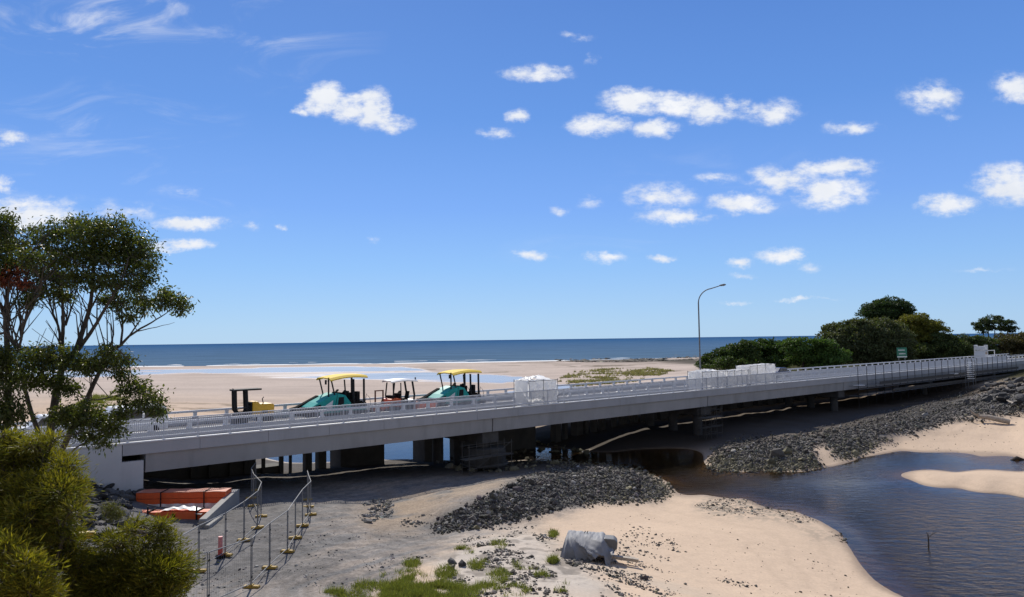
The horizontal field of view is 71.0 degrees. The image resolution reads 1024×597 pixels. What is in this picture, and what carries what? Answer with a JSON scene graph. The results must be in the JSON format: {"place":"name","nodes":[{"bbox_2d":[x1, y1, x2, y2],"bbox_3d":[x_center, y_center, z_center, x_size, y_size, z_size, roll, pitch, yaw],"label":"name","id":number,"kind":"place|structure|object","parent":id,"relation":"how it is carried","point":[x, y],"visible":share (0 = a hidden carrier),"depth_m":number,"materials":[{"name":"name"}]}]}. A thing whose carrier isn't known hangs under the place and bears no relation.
{"place":"outdoors","nodes":[
{"label":"outdoors","id":0,"kind":"place"},
{"bbox_2d":[69,392,160,415],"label":"dune grass","id":1,"kind":"structure","parent":0,"point":[98,396],"depth_m":133.50,"materials":[{"name":"green plant"}]},
{"bbox_2d":[319,528,569,596],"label":"foreground grass","id":2,"kind":"structure","parent":0,"point":[410,587],"depth_m":28.53,"materials":[{"name":"green plant"}]},
{"bbox_2d":[3,333,1017,369],"bbox_3d":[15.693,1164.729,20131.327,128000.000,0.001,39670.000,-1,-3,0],"label":"sea","id":3,"kind":"structure","parent":0,"point":[322,353],"depth_m":874.49,"materials":[{"name":"blue liquid"}]},
{"bbox_2d":[56,357,678,370],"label":"surf foam","id":4,"kind":"object","parent":3,"relation":"on","point":[370,363],"visible":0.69,"depth_m":396.98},
{"bbox_2d":[0,352,1023,596],"bbox_3d":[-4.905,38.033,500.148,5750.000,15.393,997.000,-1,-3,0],"label":"ground","id":5,"kind":"structure","parent":0,"point":[814,558],"depth_m":51.76,"materials":[{"name":"beige sand"}]},
{"bbox_2d":[0,206,75,438],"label":"gum tree","id":6,"kind":"object","parent":5,"relation":"on","point":[19,262],"visible":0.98,"depth_m":20.68,"materials":[{"name":"green plant"}]},
{"bbox_2d":[0,516,76,596],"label":"wattle bush","id":7,"kind":"object","parent":5,"relation":"on","point":[22,584],"visible":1,"depth_m":12.15,"materials":[{"name":"green plant"}]},
{"bbox_2d":[0,424,106,596],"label":"wattle bush","id":8,"kind":"object","parent":5,"relation":"on","point":[43,492],"visible":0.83,"depth_m":14.07,"materials":[{"name":"green plant"}]},
{"bbox_2d":[80,518,93,524],"bbox_3d":[-21.362,11.182,35.778,1.113,0.395,0.847,-11,-24,-1],"label":"boulder","id":9,"kind":"object","parent":5,"relation":"on","point":[91,521],"visible":0.32,"depth_m":35.49,"materials":[{"name":"stone"}]},
{"bbox_2d":[83,512,93,520],"bbox_3d":[-21.450,11.123,36.201,0.685,0.612,0.856,-9,-14,-43],"label":"boulder","id":10,"kind":"object","parent":5,"relation":"on","point":[91,517],"visible":0.3,"depth_m":36.00,"materials":[{"name":"stone"}]},
{"bbox_2d":[91,488,104,493],"bbox_3d":[-24.230,11.339,41.915,0.704,0.501,0.835,-15,-20,33],"label":"boulder","id":11,"kind":"object","parent":5,"relation":"on","point":[100,490],"visible":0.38,"depth_m":41.80,"materials":[{"name":"stone"}]},
{"bbox_2d":[0,209,199,462],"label":"gum tree","id":12,"kind":"object","parent":5,"relation":"on","point":[129,253],"visible":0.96,"depth_m":21.85,"materials":[{"name":"green plant"}]},
{"bbox_2d":[99,493,107,499],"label":"boulder","id":13,"kind":"object","parent":5,"relation":"on","point":[104,496],"visible":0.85,"depth_m":41.22,"materials":[{"name":"stone"}]},
{"bbox_2d":[104,488,115,492],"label":"boulder","id":14,"kind":"object","parent":5,"relation":"on","point":[109,490],"visible":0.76,"depth_m":42.87,"materials":[{"name":"stone"}]},
{"bbox_2d":[94,498,126,522],"bbox_3d":[-18.118,9.653,32.521,1.521,1.161,1.225,-1,-3,0],"label":"wattle bush","id":15,"kind":"object","parent":5,"relation":"on","point":[113,515],"visible":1,"depth_m":32.43,"materials":[{"name":"green plant"}]},
{"bbox_2d":[109,496,124,500],"bbox_3d":[-22.789,11.673,41.362,0.918,0.578,1.161,12,-17,-14],"label":"boulder","id":16,"kind":"object","parent":5,"relation":"on","point":[113,498],"visible":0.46,"depth_m":40.95,"materials":[{"name":"stone"}]},
{"bbox_2d":[115,499,125,506],"bbox_3d":[-22.455,11.732,40.924,1.002,0.449,0.689,10,26,28],"label":"boulder","id":17,"kind":"object","parent":5,"relation":"on","point":[121,501],"visible":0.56,"depth_m":40.84,"materials":[{"name":"stone"}]},
{"bbox_2d":[118,507,130,518],"bbox_3d":[-21.036,11.641,38.916,0.667,0.544,1.215,31,-4,-29],"label":"boulder","id":18,"kind":"object","parent":5,"relation":"on","point":[127,512],"visible":0.47,"depth_m":38.76,"materials":[{"name":"stone"}]},
{"bbox_2d":[118,494,134,499],"bbox_3d":[-23.102,11.857,42.902,1.137,0.343,0.533,9,-6,14],"label":"boulder","id":19,"kind":"object","parent":5,"relation":"on","point":[129,497],"visible":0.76,"depth_m":42.75,"materials":[{"name":"stone"}]},
{"bbox_2d":[122,503,132,508],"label":"boulder","id":20,"kind":"object","parent":5,"relation":"on","point":[127,505],"visible":0.78,"depth_m":40.70,"materials":[{"name":"stone"}]},
{"bbox_2d":[57,510,218,596],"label":"wattle bush","id":21,"kind":"object","parent":5,"relation":"on","point":[154,570],"visible":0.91,"depth_m":14.83,"materials":[{"name":"green plant"}]},
{"bbox_2d":[142,505,209,519],"bbox_3d":[-19.562,12.324,40.787,5.311,1.050,1.280,-1,-3,0],"label":"beam bundle","id":22,"kind":"object","parent":5,"relation":"on","point":[192,512],"visible":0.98,"depth_m":40.69,"materials":[{"name":"orange paint"}]},
{"bbox_2d":[136,487,230,508],"bbox_3d":[-19.855,12.508,43.744,5.633,1.660,1.225,-1,-3,-2],"label":"beam stack","id":23,"kind":"object","parent":5,"relation":"on","point":[208,498],"visible":0.49,"depth_m":43.29,"materials":[{"name":"orange paint"}]},
{"bbox_2d":[199,489,238,528],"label":"concrete block","id":24,"kind":"structure","parent":5,"relation":"on","point":[229,501],"depth_m":41.66,"materials":[{"name":"grey concrete"}]},
{"bbox_2d":[215,536,225,558],"bbox_3d":[-13.669,11.637,33.617,0.487,0.950,0.500,-1,-3,0],"label":"traffic delineator","id":25,"kind":"object","parent":5,"relation":"on","point":[220,545],"visible":0.77,"depth_m":33.53,"materials":[{"name":"red plastic"}]},
{"bbox_2d":[224,552,232,556],"bbox_3d":[-13.505,12.053,33.799,0.660,0.160,0.220,-1,-3,12],"label":"ballast block","id":26,"kind":"object","parent":5,"relation":"on","point":[227,554],"depth_m":33.69,"materials":[{"name":"yellow plastic"}]},
{"bbox_2d":[197,513,225,565],"bbox_3d":[-13.620,11.000,32.584,0.060,1.975,2.470,-1,-3,5],"label":"temporary fence","id":27,"kind":"object","parent":26,"relation":"on","point":[213,536],"visible":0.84,"depth_m":32.61,"materials":[{"name":"metal"}]},
{"bbox_2d":[243,584,259,588],"bbox_3d":[-10.589,11.693,29.145,0.660,0.160,0.220,-1,-3,5],"label":"ballast block","id":28,"kind":"object","parent":5,"relation":"on","point":[252,586],"depth_m":29.05,"materials":[{"name":"yellow plastic"}]},
{"bbox_2d":[208,538,250,596],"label":"temporary fence","id":29,"kind":"object","parent":28,"relation":"on","point":[236,567],"visible":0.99,"depth_m":27.75,"materials":[{"name":"metal"}]},
{"bbox_2d":[251,525,263,528],"bbox_3d":[-13.697,12.307,38.630,0.660,0.160,0.220,1,-4,-27],"label":"ballast block","id":30,"kind":"object","parent":5,"relation":"on","point":[259,527],"depth_m":38.57,"materials":[{"name":"yellow plastic"}]},
{"bbox_2d":[261,565,277,568],"bbox_3d":[-10.749,11.908,31.810,0.660,0.160,0.220,-1,-3,6],"label":"ballast block","id":31,"kind":"object","parent":5,"relation":"on","point":[269,567],"depth_m":31.72,"materials":[{"name":"yellow plastic"}]},
{"bbox_2d":[251,523,269,583],"bbox_3d":[-10.679,10.835,30.487,0.060,1.998,2.686,-1,-3,-3],"label":"temporary fence","id":32,"kind":"object","parent":31,"relation":"on","point":[268,526],"visible":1,"depth_m":29.85,"materials":[{"name":"metal"}]},
{"bbox_2d":[280,549,294,552],"bbox_3d":[-10.859,12.204,34.704,0.660,0.160,0.220,-1,-3,10],"label":"ballast block","id":33,"kind":"object","parent":5,"relation":"on","point":[288,551],"depth_m":34.61,"materials":[{"name":"yellow plastic"}]},
{"bbox_2d":[270,510,287,564],"bbox_3d":[-10.815,11.090,33.266,0.062,2.063,2.917,-1,-3,-2],"label":"temporary fence","id":34,"kind":"object","parent":33,"relation":"on","point":[286,512],"visible":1,"depth_m":33.99,"materials":[{"name":"metal"}]},
{"bbox_2d":[288,499,295,546],"bbox_3d":[-11.008,11.271,35.805,0.060,1.999,2.210,0,-3,-7],"label":"temporary fence","id":35,"kind":"object","parent":33,"relation":"on","point":[292,519],"visible":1,"depth_m":36.34,"materials":[{"name":"metal"}]},
{"bbox_2d":[288,535,301,538],"bbox_3d":[-11.143,12.271,36.887,0.660,0.160,0.220,0,-3,-12],"label":"ballast block","id":36,"kind":"object","parent":5,"relation":"on","point":[296,537],"depth_m":36.81,"materials":[{"name":"yellow plastic"}]},
{"bbox_2d":[296,489,302,533],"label":"temporary fence","id":37,"kind":"object","parent":36,"relation":"on","point":[302,508],"visible":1,"depth_m":39.04,"materials":[{"name":"metal"}]},
{"bbox_2d":[296,523,308,526],"bbox_3d":[-11.416,12.339,39.085,0.660,0.160,0.220,0,-3,-14],"label":"ballast block","id":38,"kind":"object","parent":5,"relation":"on","point":[303,525],"depth_m":39.02,"materials":[{"name":"yellow plastic"}]},
{"bbox_2d":[305,512,316,515],"bbox_3d":[-11.867,12.716,42.321,0.660,0.160,0.220,1,-4,-23],"label":"ballast block","id":39,"kind":"object","parent":5,"relation":"on","point":[310,514],"depth_m":42.25,"materials":[{"name":"yellow plastic"}]},
{"bbox_2d":[303,481,310,521],"bbox_3d":[-11.648,11.562,40.713,0.060,2.118,3.292,0,-3,-8],"label":"temporary fence","id":40,"kind":"object","parent":39,"relation":"on","point":[308,497],"visible":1,"depth_m":41.41,"materials":[{"name":"metal"}]},
{"bbox_2d":[447,557,456,563],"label":"boulder","id":41,"kind":"object","parent":5,"relation":"on","point":[451,560],"visible":0.81,"depth_m":32.23,"materials":[{"name":"stone"}]},
{"bbox_2d":[458,559,465,566],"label":"boulder","id":42,"kind":"object","parent":5,"relation":"on","point":[461,563],"visible":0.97,"depth_m":31.74,"materials":[{"name":"stone"}]},
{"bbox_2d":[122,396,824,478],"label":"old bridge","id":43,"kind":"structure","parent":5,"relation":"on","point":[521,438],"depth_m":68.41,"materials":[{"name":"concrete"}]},
{"bbox_2d":[460,439,513,475],"bbox_3d":[-2.128,13.614,61.783,5.200,2.661,1.060,2,-4,-40],"label":"pier scaffold","id":44,"kind":"object","parent":5,"relation":"on","point":[487,456],"visible":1,"depth_m":61.68,"materials":[{"name":"metal"}]},
{"bbox_2d":[435,440,595,471],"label":"creek rock","id":45,"kind":"object","parent":5,"relation":"on","point":[522,451],"visible":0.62,"depth_m":73.41,"materials":[{"name":"stone"}]},
{"bbox_2d":[10,353,1023,490],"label":"road bridge","id":46,"kind":"structure","parent":5,"relation":"on","point":[194,440],"depth_m":61.98,"materials":[{"name":"concrete"}]},
{"bbox_2d":[9,414,88,436],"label":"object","id":47,"kind":"object","parent":46,"relation":"on","point":[40,419],"visible":0.05,"depth_m":46.56,"materials":[{"name":"paint"}]},
{"bbox_2d":[38,418,47,425],"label":"window","id":48,"kind":"structure","parent":47,"relation":"in","point":[40,422],"depth_m":46.56,"materials":[{"name":"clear glass"}]},
{"bbox_2d":[90,405,168,434],"bbox_3d":[-26.965,8.555,50.326,4.980,2.080,1.810,2,-4,-40],"label":"white van","id":49,"kind":"object","parent":46,"relation":"on","point":[140,416],"visible":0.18,"depth_m":50.03,"materials":[{"name":"paint"}]},
{"bbox_2d":[229,388,273,423],"bbox_3d":[-20.038,8.280,55.043,3.253,2.962,1.400,2,-4,-40],"label":"yellow roller","id":50,"kind":"object","parent":46,"relation":"on","point":[250,406],"visible":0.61,"depth_m":54.61,"materials":[{"name":"paint"}]},
{"bbox_2d":[289,374,371,417],"bbox_3d":[-15.098,8.166,59.852,6.326,3.682,2.782,2,-4,-40],"label":"asphalt paver","id":51,"kind":"object","parent":46,"relation":"on","point":[336,397],"visible":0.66,"depth_m":59.29,"materials":[{"name":"teal metal"}]},
{"bbox_2d":[370,390,388,411],"bbox_3d":[-11.375,8.960,61.988,1.550,2.155,0.850,2,-4,-40],"label":"plate compactor","id":52,"kind":"object","parent":46,"relation":"on","point":[382,400],"visible":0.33,"depth_m":61.58,"materials":[{"name":"grey metal"}]},
{"bbox_2d":[382,377,417,410],"bbox_3d":[-9.838,8.550,63.493,2.970,3.066,1.728,2,-4,-40],"label":"tandem roller","id":53,"kind":"object","parent":46,"relation":"on","point":[395,397],"visible":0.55,"depth_m":63.04,"materials":[{"name":"metal"}]},
{"bbox_2d":[415,398,435,408],"bbox_3d":[-7.689,9.466,63.624,1.975,1.237,0.900,2,-4,-40],"label":"orange trolley","id":54,"kind":"object","parent":46,"relation":"on","point":[416,406],"visible":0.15,"depth_m":63.32,"materials":[{"name":"metal"}]},
{"bbox_2d":[421,369,483,406],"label":"asphalt paver","id":55,"kind":"object","parent":46,"relation":"on","point":[453,390],"visible":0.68,"depth_m":67.09,"materials":[{"name":"teal metal"}]},
{"bbox_2d":[514,375,558,406],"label":"sheeted enclosure","id":56,"kind":"object","parent":46,"relation":"on","point":[531,383],"visible":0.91,"depth_m":67.59,"materials":[{"name":"white plastic"}]},
{"bbox_2d":[687,369,726,390],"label":"sheeted enclosure","id":57,"kind":"object","parent":46,"relation":"on","point":[704,373],"visible":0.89,"depth_m":84.91,"materials":[{"name":"white plastic"}]},
{"bbox_2d":[698,284,725,369],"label":"street lamp","id":58,"kind":"object","parent":46,"relation":"on","point":[699,325],"visible":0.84,"depth_m":88.74,"materials":[{"name":"metal"}]},
{"bbox_2d":[718,369,748,386],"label":"sheeted enclosure","id":59,"kind":"object","parent":46,"relation":"on","point":[734,372],"visible":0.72,"depth_m":88.60,"materials":[{"name":"white plastic"}]},
{"bbox_2d":[735,363,775,384],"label":"sheeted enclosure","id":60,"kind":"object","parent":46,"relation":"on","point":[761,368],"visible":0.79,"depth_m":91.97,"materials":[{"name":"white plastic"}]},
{"bbox_2d":[776,367,789,372],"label":"dark blue car","id":61,"kind":"object","parent":46,"relation":"on","point":[781,369],"visible":0.16,"depth_m":108.27,"materials":[{"name":"blue paint"}]},
{"bbox_2d":[849,355,1018,403],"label":"suspended scaffold","id":62,"kind":"object","parent":46,"relation":"hanging from","point":[948,375],"visible":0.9,"depth_m":121.80,"materials":[{"name":"metal"}]},
{"bbox_2d":[974,345,994,357],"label":"works truck","id":63,"kind":"object","parent":46,"relation":"on","point":[980,351],"visible":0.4,"depth_m":161.71,"materials":[{"name":"white paint"}]},
{"bbox_2d":[428,459,680,535],"bbox_3d":[6.486,14.398,56.177,12.821,3.258,38.817,-2,-3,17],"label":"gravel rock","id":64,"kind":"object","parent":5,"relation":"on","point":[474,518],"visible":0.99,"depth_m":50.89,"materials":[{"name":"stone"}]},
{"bbox_2d":[560,530,638,564],"bbox_3d":[4.182,12.002,34.730,3.786,1.252,2.596,-1,-3,7],"label":"covered equipment","id":65,"kind":"object","parent":5,"relation":"on","point":[585,545],"visible":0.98,"depth_m":34.14,"materials":[{"name":"grey fabric"}]},
{"bbox_2d":[192,422,1016,596],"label":"loose stone","id":66,"kind":"object","parent":5,"relation":"on","point":[387,505],"visible":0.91,"depth_m":33.69,"materials":[{"name":"grey stone"}]},
{"bbox_2d":[558,367,672,385],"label":"dune plants","id":67,"kind":"object","parent":5,"relation":"on","point":[639,372],"visible":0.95,"depth_m":211.07,"materials":[{"name":"green plant"}]},
{"bbox_2d":[555,356,698,361],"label":"reef rock","id":68,"kind":"object","parent":5,"relation":"on","point":[630,360],"visible":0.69,"depth_m":376.53,"materials":[{"name":"stone"}]},
{"bbox_2d":[698,405,722,438],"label":"pier scaffold","id":69,"kind":"object","parent":5,"relation":"on","point":[709,417],"visible":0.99,"depth_m":82.63,"materials":[{"name":"metal"}]},
{"bbox_2d":[694,339,762,369],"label":"round bush","id":70,"kind":"object","parent":5,"relation":"on","point":[729,356],"visible":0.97,"depth_m":147.03,"materials":[{"name":"green plant"}]},
{"bbox_2d":[749,336,795,367],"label":"round bush","id":71,"kind":"object","parent":5,"relation":"on","point":[771,354],"visible":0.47,"depth_m":155.87,"materials":[{"name":"green plant"}]},
{"bbox_2d":[773,336,852,370],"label":"round bush","id":72,"kind":"object","parent":5,"relation":"on","point":[814,352],"visible":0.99,"depth_m":147.81,"materials":[{"name":"green plant"}]},
{"bbox_2d":[700,382,1023,476],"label":"gravel rock","id":73,"kind":"object","parent":5,"relation":"on","point":[777,452],"visible":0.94,"depth_m":76.09,"materials":[{"name":"stone"}]},
{"bbox_2d":[982,395,992,401],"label":"boulder","id":74,"kind":"object","parent":73,"relation":"on","point":[989,398],"visible":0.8,"depth_m":98.37,"materials":[{"name":"stone"}]},
{"bbox_2d":[989,382,999,386],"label":"boulder","id":75,"kind":"object","parent":73,"relation":"on","point":[993,384],"visible":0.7,"depth_m":123.82,"materials":[{"name":"stone"}]},
{"bbox_2d":[995,392,1006,397],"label":"boulder","id":76,"kind":"object","parent":73,"relation":"on","point":[1001,394],"visible":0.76,"depth_m":100.12,"materials":[{"name":"stone"}]},
{"bbox_2d":[996,397,1006,402],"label":"boulder","id":77,"kind":"object","parent":73,"relation":"on","point":[1001,399],"visible":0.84,"depth_m":96.17,"materials":[{"name":"stone"}]},
{"bbox_2d":[1013,377,1023,381],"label":"boulder","id":78,"kind":"object","parent":73,"relation":"on","point":[1019,379],"visible":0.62,"depth_m":123.30,"materials":[{"name":"stone"}]},
{"bbox_2d":[1015,394,1023,401],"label":"boulder","id":79,"kind":"object","parent":73,"relation":"on","point":[1019,397],"visible":0.81,"depth_m":93.17,"materials":[{"name":"stone"}]},
{"bbox_2d":[1017,386,1023,392],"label":"boulder","id":80,"kind":"object","parent":73,"relation":"on","point":[1020,389],"visible":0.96,"depth_m":99.04,"materials":[{"name":"stone"}]},
{"bbox_2d":[815,316,919,365],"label":"rounded tree","id":81,"kind":"object","parent":5,"relation":"on","point":[876,339],"visible":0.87,"depth_m":160.42,"materials":[{"name":"green plant"}]},
{"bbox_2d":[855,294,917,322],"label":"pine tree","id":82,"kind":"object","parent":5,"relation":"on","point":[891,308],"visible":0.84,"depth_m":192.51,"materials":[{"name":"green plant"}]},
{"bbox_2d":[897,347,906,360],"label":"road sign","id":83,"kind":"object","parent":5,"relation":"on","point":[901,352],"visible":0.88,"depth_m":151.53,"materials":[{"name":"green metal"}]},
{"bbox_2d":[894,312,953,361],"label":"yellow green tree","id":84,"kind":"object","parent":5,"relation":"on","point":[921,326],"visible":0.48,"depth_m":177.87,"materials":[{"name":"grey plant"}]},
{"bbox_2d":[914,332,973,360],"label":"round bush","id":85,"kind":"object","parent":5,"relation":"on","point":[948,345],"visible":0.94,"depth_m":172.16,"materials":[{"name":"green plant"}]},
{"bbox_2d":[964,360,975,387],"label":"stair tower","id":86,"kind":"structure","parent":5,"relation":"on","point":[972,366],"depth_m":129.94,"materials":[{"name":"metal"}]},
{"bbox_2d":[957,333,1002,358],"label":"round bush","id":87,"kind":"object","parent":5,"relation":"on","point":[978,340],"visible":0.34,"depth_m":187.72,"materials":[{"name":"green plant"}]},
{"bbox_2d":[970,410,1009,423],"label":"driftwood log","id":88,"kind":"object","parent":5,"relation":"on","point":[998,419],"visible":1,"depth_m":87.18,"materials":[{"name":"grey wood"}]},
{"bbox_2d":[970,313,1020,355],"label":"umbrella tree","id":89,"kind":"object","parent":5,"relation":"on","point":[1004,325],"visible":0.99,"depth_m":238.62,"materials":[{"name":"green plant"}]},
{"bbox_2d":[988,331,1023,357],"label":"round bush","id":90,"kind":"object","parent":5,"relation":"on","point":[1013,343],"visible":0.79,"depth_m":202.77,"materials":[{"name":"green plant"}]},
{"bbox_2d":[1009,456,1023,460],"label":"snag","id":91,"kind":"object","parent":5,"relation":"on","point":[1016,458],"visible":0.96,"depth_m":69.47,"materials":[{"name":"brown plant"}]},
{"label":"ballast block","id":92,"kind":"object","parent":5,"relation":"on","visible":0},
{"bbox_2d":[180,525,198,568],"bbox_3d":[-13.630,10.794,30.283,0.062,2.046,2.178,-1,-3,-4],"label":"temporary fence","id":93,"kind":"object","parent":92,"relation":"on","point":[194,537],"visible":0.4,"depth_m":30.96,"materials":[{"name":"metal"}]},
{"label":"ballast block","id":94,"kind":"object","parent":5,"relation":"on","visible":0},
{"bbox_2d":[225,501,243,551],"bbox_3d":[-13.613,11.219,35.239,0.062,2.034,2.887,-1,-3,-4],"label":"temporary fence","id":95,"kind":"object","parent":94,"relation":"on","point":[231,526],"visible":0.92,"depth_m":34.85,"materials":[{"name":"metal"}]},
{"bbox_2d":[244,491,257,537],"bbox_3d":[-13.712,11.346,37.655,0.061,2.055,1.974,-1,-3,0],"label":"temporary fence","id":96,"kind":"object","parent":94,"relation":"on","point":[245,534],"visible":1,"depth_m":37.31,"materials":[{"name":"metal"}]},
{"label":"ballast block","id":97,"kind":"object","parent":5,"relation":"on","visible":0},
{"bbox_2d":[258,482,261,523],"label":"temporary fence","id":98,"kind":"object","parent":97,"relation":"on","point":[261,500],"visible":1,"depth_m":40.83,"materials":[{"name":"metal"}]},
{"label":"ballast block","id":99,"kind":"object","parent":5,"relation":"on","visible":0},
{"bbox_2d":[253,474,260,511],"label":"temporary fence","id":100,"kind":"object","parent":99,"relation":"on","point":[256,491],"visible":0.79,"depth_m":43.94,"materials":[{"name":"metal"}]},
{"bbox_2d":[0,0,1023,346],"label":"sky","id":101,"kind":"structure","parent":0,"point":[308,171],"materials":[{"name":"blue"}]},
{"bbox_2d":[278,438,1023,596],"bbox_3d":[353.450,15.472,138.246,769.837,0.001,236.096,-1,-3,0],"label":"creek water","id":102,"kind":"structure","parent":0,"point":[975,548],"depth_m":46.71,"materials":[{"name":"liquid"}]},
{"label":"ballast block","id":103,"kind":"object","parent":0,"visible":0},
{"bbox_2d":[251,468,253,500],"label":"temporary fence","id":104,"kind":"object","parent":103,"relation":"on","point":[252,473],"visible":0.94,"depth_m":47.21,"materials":[{"name":"metal"}]},
{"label":"ballast block","id":105,"kind":"object","parent":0,"visible":0},
{"bbox_2d":[182,552,207,596],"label":"temporary fence","id":106,"kind":"object","parent":105,"relation":"on","point":[207,572],"visible":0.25,"depth_m":26.12,"materials":[{"name":"metal"}]},
{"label":"ballast block","id":107,"kind":"object","parent":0,"visible":0},
{"bbox_2d":[308,475,311,508],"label":"temporary fence","id":108,"kind":"object","parent":107,"relation":"on","point":[309,492],"visible":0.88,"depth_m":43.59,"materials":[{"name":"metal"}]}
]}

